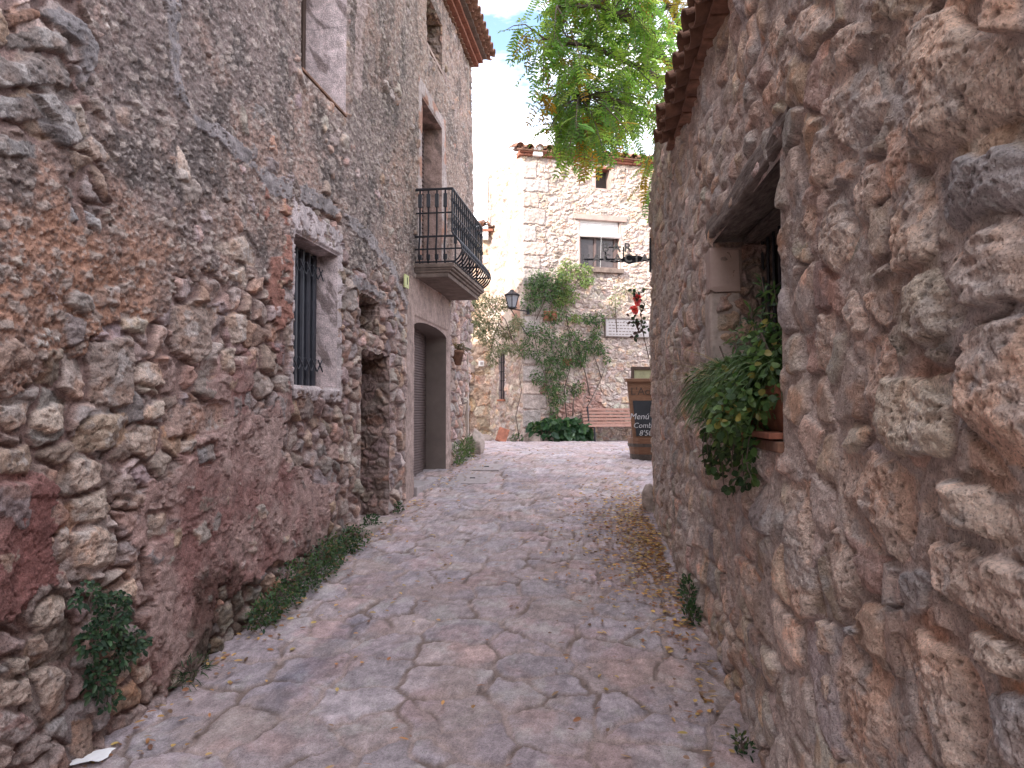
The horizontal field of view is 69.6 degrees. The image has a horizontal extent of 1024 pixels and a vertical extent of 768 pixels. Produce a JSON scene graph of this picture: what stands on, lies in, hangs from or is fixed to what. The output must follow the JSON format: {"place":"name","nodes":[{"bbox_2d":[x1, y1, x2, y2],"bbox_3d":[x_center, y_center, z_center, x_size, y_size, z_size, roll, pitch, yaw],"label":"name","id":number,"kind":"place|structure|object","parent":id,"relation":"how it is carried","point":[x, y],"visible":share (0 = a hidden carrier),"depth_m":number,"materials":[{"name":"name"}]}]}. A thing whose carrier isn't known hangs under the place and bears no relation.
{"place":"outdoors","nodes":[
{"label":"outdoors","id":0,"kind":"place"},
{"bbox_2d":[71,439,762,767],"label":"street paving","id":1,"kind":"structure","parent":0,"point":[296,704],"depth_m":4.39,"materials":[{"name":"grey stone"}]},
{"bbox_2d":[70,748,114,764],"bbox_3d":[-1.912,1.673,3.304,0.216,0.013,0.132,1,-2,-15],"label":"paper scrap","id":2,"kind":"object","parent":1,"relation":"on","point":[100,755],"visible":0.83,"depth_m":3.31,"materials":[{"name":"white paper"}]},
{"bbox_2d":[67,579,152,714],"bbox_3d":[-1.881,1.212,3.471,0.178,0.658,0.483,0,-2,9],"label":"weed","id":3,"kind":"object","parent":1,"relation":"on","point":[107,638],"visible":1,"depth_m":3.40,"materials":[{"name":"green plant"}]},
{"bbox_2d":[167,651,220,690],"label":"weed","id":4,"kind":"object","parent":1,"relation":"on","point":[196,670],"visible":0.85,"depth_m":4.10,"materials":[{"name":"green plant"}]},
{"bbox_2d":[243,524,371,633],"bbox_3d":[-1.530,1.436,5.717,0.329,0.466,2.138,0,-2,7],"label":"weed","id":5,"kind":"object","parent":1,"relation":"on","point":[337,547],"visible":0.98,"depth_m":5.44,"materials":[{"name":"green plant"}]},
{"bbox_2d":[362,501,404,526],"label":"weed","id":6,"kind":"object","parent":1,"relation":"on","point":[368,516],"visible":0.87,"depth_m":7.33,"materials":[{"name":"green plant"}]},
{"bbox_2d":[83,448,739,767],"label":"leaf litter","id":7,"kind":"object","parent":1,"relation":"on","point":[668,648],"visible":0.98,"depth_m":5.93,"materials":[{"name":"brown plant"}]},
{"bbox_2d":[451,433,478,465],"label":"weed","id":8,"kind":"object","parent":1,"relation":"on","point":[465,452],"visible":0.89,"depth_m":11.12,"materials":[{"name":"green plant"}]},
{"bbox_2d":[448,473,495,484],"bbox_3d":[-0.528,1.282,9.836,0.617,0.120,0.650,0,-2,0],"label":"inspection cover","id":9,"kind":"object","parent":1,"relation":"on","point":[475,478],"visible":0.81,"depth_m":9.81,"materials":[{"name":"metal"}]},
{"bbox_2d":[467,464,503,470],"bbox_3d":[-0.377,1.225,10.689,0.545,0.096,0.550,0,-2,0],"label":"inspection cover","id":10,"kind":"object","parent":1,"relation":"on","point":[489,467],"visible":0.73,"depth_m":10.61,"materials":[{"name":"metal"}]},
{"bbox_2d":[483,434,491,440],"bbox_3d":[-0.693,1.393,18.568,0.399,0.268,0.312,0,-2,0],"label":"kerb stone","id":11,"kind":"object","parent":1,"relation":"on","point":[487,437],"visible":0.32,"depth_m":18.49,"materials":[{"name":"beige stone"}]},
{"bbox_2d":[470,292,526,440],"bbox_3d":[-0.419,-0.432,17.718,1.577,3.642,0.820,0,-2,0],"label":"olive bush","id":12,"kind":"object","parent":1,"relation":"on","point":[484,327],"visible":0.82,"depth_m":17.68,"materials":[{"name":"green plant"}]},
{"bbox_2d":[495,427,509,441],"bbox_3d":[-0.228,1.222,17.588,0.349,0.401,0.211,0,-2,0],"label":"clay tile","id":13,"kind":"object","parent":1,"relation":"on","point":[502,434],"visible":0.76,"depth_m":17.56,"materials":[{"name":"ceramic"}]},
{"bbox_2d":[506,435,517,440],"bbox_3d":[0.011,1.389,18.215,0.291,0.236,0.314,2,-3,-41],"label":"kerb stone","id":14,"kind":"object","parent":1,"relation":"on","point":[509,437],"visible":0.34,"depth_m":18.12,"materials":[{"name":"beige stone"}]},
{"bbox_2d":[510,433,523,441],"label":"weed","id":15,"kind":"object","parent":1,"relation":"on","point":[521,439],"visible":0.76,"depth_m":17.66,"materials":[{"name":"green plant"}]},
{"bbox_2d":[564,307,611,418],"bbox_3d":[1.915,-0.256,18.267,1.241,3.321,0.471,1,-2,-16],"label":"rambling shrub","id":16,"kind":"object","parent":1,"relation":"on","point":[582,358],"visible":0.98,"depth_m":18.28,"materials":[{"name":"green plant"}]},
{"bbox_2d":[581,407,630,441],"bbox_3d":[2.636,0.995,18.178,1.750,0.869,0.573,1,-2,-14],"label":"park bench","id":17,"kind":"object","parent":1,"relation":"on","point":[616,422],"visible":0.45,"depth_m":18.28,"materials":[{"name":"brown wood"}]},
{"bbox_2d":[625,378,651,459],"bbox_3d":[2.151,0.546,11.588,0.663,1.264,0.668,2,-3,-42],"label":"menu board","id":18,"kind":"object","parent":1,"relation":"on","point":[640,403],"visible":0.55,"depth_m":11.53,"materials":[{"name":"brown wood"}]},
{"bbox_2d":[631,367,650,436],"bbox_3d":[2.243,0.455,12.091,0.567,1.480,0.040,0,-2,0],"label":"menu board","id":19,"kind":"object","parent":1,"relation":"on","point":[640,372],"visible":0.25,"depth_m":12.12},
{"bbox_2d":[676,573,702,625],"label":"weed","id":20,"kind":"object","parent":1,"relation":"on","point":[689,604],"visible":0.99,"depth_m":5.03,"materials":[{"name":"green plant"}]},
{"bbox_2d":[730,727,756,762],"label":"weed","id":21,"kind":"object","parent":1,"relation":"on","point":[742,745],"visible":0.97,"depth_m":3.39,"materials":[{"name":"green plant"}]},
{"bbox_2d":[471,0,687,228],"label":"sky","id":22,"kind":"structure","parent":0,"point":[500,111],"materials":[{"name":"white"}]},
{"bbox_2d":[624,288,649,358],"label":"climbing rose","id":23,"kind":"object","parent":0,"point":[637,300],"visible":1,"depth_m":8.92,"materials":[{"name":"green plant"}]},
{"bbox_3d":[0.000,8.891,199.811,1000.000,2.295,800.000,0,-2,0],"label":"ground","id":24,"kind":"structure","parent":0,"visible":0},
{"bbox_2d":[0,0,495,767],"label":"stone house","id":25,"kind":"structure","parent":24,"relation":"on","point":[234,378],"depth_m":4.38,"materials":[{"name":"stone"}]},
{"bbox_2d":[301,0,305,69],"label":"window frame","id":26,"kind":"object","parent":25,"relation":"in","point":[303,4],"depth_m":6.72,"materials":[{"name":"grey glass"}]},
{"bbox_2d":[294,234,335,256],"bbox_3d":[-1.702,-1.140,6.062,0.212,0.013,0.879,0,-2,8],"label":"window lintel","id":27,"kind":"structure","parent":25,"relation":"in","point":[302,243],"depth_m":6.14,"materials":[{"name":"grey stone"}]},
{"bbox_2d":[306,0,346,117],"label":"window frame","id":28,"kind":"structure","parent":25,"relation":"in","point":[325,19],"depth_m":6.74,"materials":[{"name":"grey stone"}]},
{"bbox_2d":[316,256,337,387],"bbox_3d":[-1.639,-0.544,6.477,0.212,1.160,0.011,0,-2,8],"label":"window frame","id":29,"kind":"structure","parent":25,"relation":"in","point":[326,292],"depth_m":6.47,"materials":[{"name":"grey stone"}]},
{"bbox_2d":[360,356,389,515],"bbox_3d":[-1.506,0.637,7.914,0.373,1.880,0.110,0,-2,9],"label":"doorway","id":30,"kind":"structure","parent":25,"relation":"in","point":[375,391],"depth_m":7.92,"materials":[{"name":"brown stone"}]},
{"bbox_2d":[361,349,388,359],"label":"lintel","id":31,"kind":"structure","parent":25,"relation":"in","point":[370,355],"depth_m":7.51,"materials":[{"name":"brown stone"}]},
{"bbox_2d":[404,274,408,288],"bbox_3d":[-1.212,-1.178,8.460,0.025,0.150,0.152,0,-2,8],"label":"number plate","id":32,"kind":"object","parent":25,"relation":"attached to","point":[406,281],"visible":1,"depth_m":8.43,"materials":[{"name":"beige ceramic"}]},
{"bbox_2d":[421,128,423,263],"bbox_3d":[-1.325,-2.524,9.820,0.055,2.170,1.091,0,-2,8],"label":"balcony door","id":33,"kind":"structure","parent":25,"relation":"in","point":[422,228],"depth_m":10.25,"materials":[{"name":"brown wood"}]},
{"bbox_2d":[422,98,441,129],"bbox_3d":[-1.193,-3.609,9.839,0.262,0.013,1.091,0,-2,8],"label":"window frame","id":34,"kind":"structure","parent":25,"relation":"in","point":[429,122],"depth_m":10.04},
{"bbox_2d":[423,129,441,263],"bbox_3d":[-1.115,-2.506,10.341,0.262,2.170,0.013,0,-2,8],"label":"window frame","id":35,"kind":"structure","parent":25,"relation":"in","point":[432,138],"depth_m":10.35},
{"bbox_2d":[426,0,441,26],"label":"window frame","id":36,"kind":"structure","parent":25,"relation":"in","point":[432,18],"depth_m":10.16,"materials":[{"name":"brown stone"}]},
{"bbox_2d":[427,26,441,68],"bbox_3d":[-1.144,-4.720,10.396,0.312,0.700,0.081,0,-2,11],"label":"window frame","id":37,"kind":"structure","parent":25,"relation":"in","point":[434,36],"depth_m":10.41,"materials":[{"name":"beige stone"}]},
{"bbox_2d":[452,343,471,364],"bbox_3d":[-0.788,-0.449,10.984,0.412,0.336,0.291,2,-3,-37],"label":"wall pot","id":38,"kind":"object","parent":25,"relation":"attached to","point":[457,357],"depth_m":10.91,"materials":[{"name":"ceramic"}]},
{"bbox_2d":[469,428,484,453],"bbox_3d":[-0.592,0.989,12.222,0.281,0.517,0.404,0,-2,0],"label":"guard stone","id":39,"kind":"object","parent":24,"relation":"on","point":[478,437],"visible":0.72,"depth_m":12.09,"materials":[{"name":"grey stone"}]},
{"bbox_2d":[469,219,493,434],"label":"stone house","id":40,"kind":"structure","parent":24,"relation":"on","point":[479,403],"depth_m":19.46,"materials":[{"name":"beige stone"}]},
{"bbox_2d":[478,361,483,365],"bbox_3d":[-0.810,-0.540,19.406,0.150,0.150,0.089,0,-2,0],"label":"junction box","id":41,"kind":"object","parent":40,"relation":"attached to","point":[480,363],"visible":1,"depth_m":19.37,"materials":[{"name":"white paint"}]},
{"bbox_2d":[483,231,487,239],"bbox_3d":[-0.727,-3.939,19.489,0.200,0.260,0.220,0,-2,0],"label":"floodlight","id":42,"kind":"object","parent":40,"relation":"attached to","point":[485,235],"visible":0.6,"depth_m":19.38,"materials":[{"name":"white paint"}]},
{"bbox_2d":[530,433,542,440],"bbox_3d":[0.586,1.343,17.711,0.316,0.330,0.223,0,-2,0],"label":"border stone","id":43,"kind":"object","parent":24,"relation":"on","point":[533,437],"visible":0.52,"depth_m":17.64,"materials":[{"name":"grey stone"}]},
{"bbox_2d":[525,417,593,441],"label":"broad leaved plant","id":44,"kind":"object","parent":24,"relation":"on","point":[568,429],"visible":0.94,"depth_m":17.66,"materials":[{"name":"green plant"}]},
{"bbox_2d":[488,142,653,441],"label":"stone house","id":45,"kind":"structure","parent":24,"relation":"on","point":[540,218],"depth_m":18.53,"materials":[{"name":"stone"}]},
{"bbox_2d":[499,353,505,398],"bbox_3d":[-0.161,-0.210,18.936,0.220,1.248,0.361,1,-2,-30],"label":"window frame","id":46,"kind":"structure","parent":45,"relation":"in","point":[502,353],"depth_m":19.03,"materials":[{"name":"grey metal"}]},
{"bbox_2d":[487,153,524,223],"bbox_3d":[-0.147,-5.071,18.820,0.069,1.605,1.737,1,-2,-34],"label":"wall cable","id":47,"kind":"object","parent":45,"relation":"attached to","point":[488,180],"depth_m":19.49,"materials":[{"name":"white"}]},
{"bbox_2d":[504,289,529,334],"bbox_3d":[0.170,-1.738,17.759,0.744,1.080,0.362,1,-2,-27],"label":"wall lantern","id":48,"kind":"object","parent":45,"relation":"attached to","point":[511,296],"depth_m":17.64,"materials":[{"name":"black glass"}]},
{"bbox_2d":[533,145,542,156],"bbox_3d":[0.625,-5.763,18.222,0.240,0.260,0.180,1,-2,-14],"label":"floodlight","id":49,"kind":"object","parent":45,"relation":"attached to","point":[537,153],"visible":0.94,"depth_m":18.14,"materials":[{"name":"white paint"}]},
{"bbox_2d":[517,269,582,419],"bbox_3d":[0.920,-0.734,18.046,1.764,4.308,0.531,0,-2,-13],"label":"climbing shrub","id":50,"kind":"object","parent":45,"relation":"attached to","point":[539,287],"visible":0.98,"depth_m":18.01,"materials":[{"name":"green plant"}]},
{"bbox_2d":[550,258,594,416],"bbox_3d":[1.496,-1.078,18.211,1.191,4.058,0.488,0,-2,-13],"label":"climbing shrub","id":51,"kind":"object","parent":45,"relation":"attached to","point":[569,292],"visible":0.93,"depth_m":18.21,"materials":[{"name":"green plant"}]},
{"bbox_2d":[580,222,616,267],"bbox_3d":[2.185,-3.527,18.788,1.099,1.217,0.070,1,-2,-14],"label":"window pane","id":52,"kind":"structure","parent":45,"relation":"in","point":[592,246],"depth_m":18.78,"materials":[{"name":"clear glass"}]},
{"bbox_2d":[579,219,620,268],"bbox_3d":[2.205,-3.520,18.708,1.139,1.237,0.174,1,-2,-14],"label":"window frame","id":53,"kind":"structure","parent":45,"relation":"in","point":[619,224],"depth_m":18.77,"materials":[{"name":"white paint"}]},
{"bbox_2d":[596,172,605,188],"bbox_3d":[2.237,-5.207,18.974,0.397,0.511,0.030,1,-2,-14],"label":"window pane","id":54,"kind":"structure","parent":45,"relation":"in","point":[601,183],"depth_m":18.98,"materials":[{"name":"black glass"}]},
{"bbox_2d":[594,169,610,189],"bbox_3d":[2.274,-5.197,18.830,0.457,0.541,0.266,1,-2,-14],"label":"window frame","id":55,"kind":"structure","parent":45,"relation":"in","point":[608,174],"depth_m":18.77,"materials":[{"name":"white paint"}]},
{"bbox_2d":[602,284,639,330],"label":"climbing shrub","id":56,"kind":"object","parent":45,"relation":"attached to","point":[615,306],"visible":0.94,"depth_m":18.57,"materials":[{"name":"green plant"}]},
{"bbox_2d":[604,318,649,337],"bbox_3d":[2.927,-1.418,18.686,1.232,0.486,0.075,1,-2,-14],"label":"stone plaque","id":57,"kind":"object","parent":45,"relation":"attached to","point":[624,330],"visible":0.79,"depth_m":18.63,"materials":[{"name":"stone"}]},
{"bbox_2d":[497,0,687,222],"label":"acacia tree","id":58,"kind":"object","parent":24,"relation":"on","point":[584,126],"visible":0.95,"depth_m":7.39,"materials":[{"name":"green plant"}]},
{"bbox_2d":[642,483,654,511],"bbox_3d":[1.519,1.284,8.105,0.160,0.376,0.192,-1,-2,28],"label":"guard stone","id":59,"kind":"object","parent":24,"relation":"on","point":[648,503],"visible":0.63,"depth_m":8.04,"materials":[{"name":"grey stone"}]},
{"bbox_2d":[648,0,1023,767],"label":"stone house","id":60,"kind":"structure","parent":24,"relation":"on","point":[846,176],"depth_m":2.10,"materials":[{"name":"brown stone"}]},
{"bbox_2d":[582,238,650,271],"bbox_3d":[1.213,-1.438,8.199,0.856,0.381,0.036,0,-2,0],"label":"bar sign","id":61,"kind":"object","parent":60,"relation":"attached to","point":[629,258],"visible":1,"depth_m":8.19,"materials":[{"name":"black metal"}]},
{"bbox_2d":[713,242,772,360],"bbox_3d":[1.380,-0.283,4.362,0.354,1.130,0.071,0,-2,8],"label":"window frame","id":62,"kind":"structure","parent":60,"relation":"in","point":[751,253],"depth_m":4.37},
{"bbox_2d":[741,384,782,438],"bbox_3d":[1.228,0.131,3.575,0.290,0.223,1.316,0,-2,5],"label":"window planter","id":63,"kind":"object","parent":60,"relation":"on","point":[776,425],"visible":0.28,"depth_m":3.06,"materials":[{"name":"ceramic"}]},
{"bbox_2d":[652,312,782,497],"bbox_3d":[1.003,0.122,3.748,0.655,0.899,1.773,0,-2,0],"label":"trailing plant","id":64,"kind":"object","parent":63,"relation":"in","point":[730,398],"visible":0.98,"depth_m":3.19,"materials":[{"name":"green plant"}]},
{"bbox_2d":[743,273,781,356],"bbox_3d":[1.167,-0.229,3.362,0.174,0.575,0.582,0,-2,6],"label":"leafy sprig","id":65,"kind":"object","parent":63,"relation":"in","point":[764,292],"visible":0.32,"depth_m":3.33,"materials":[{"name":"green plant"}]}
]}

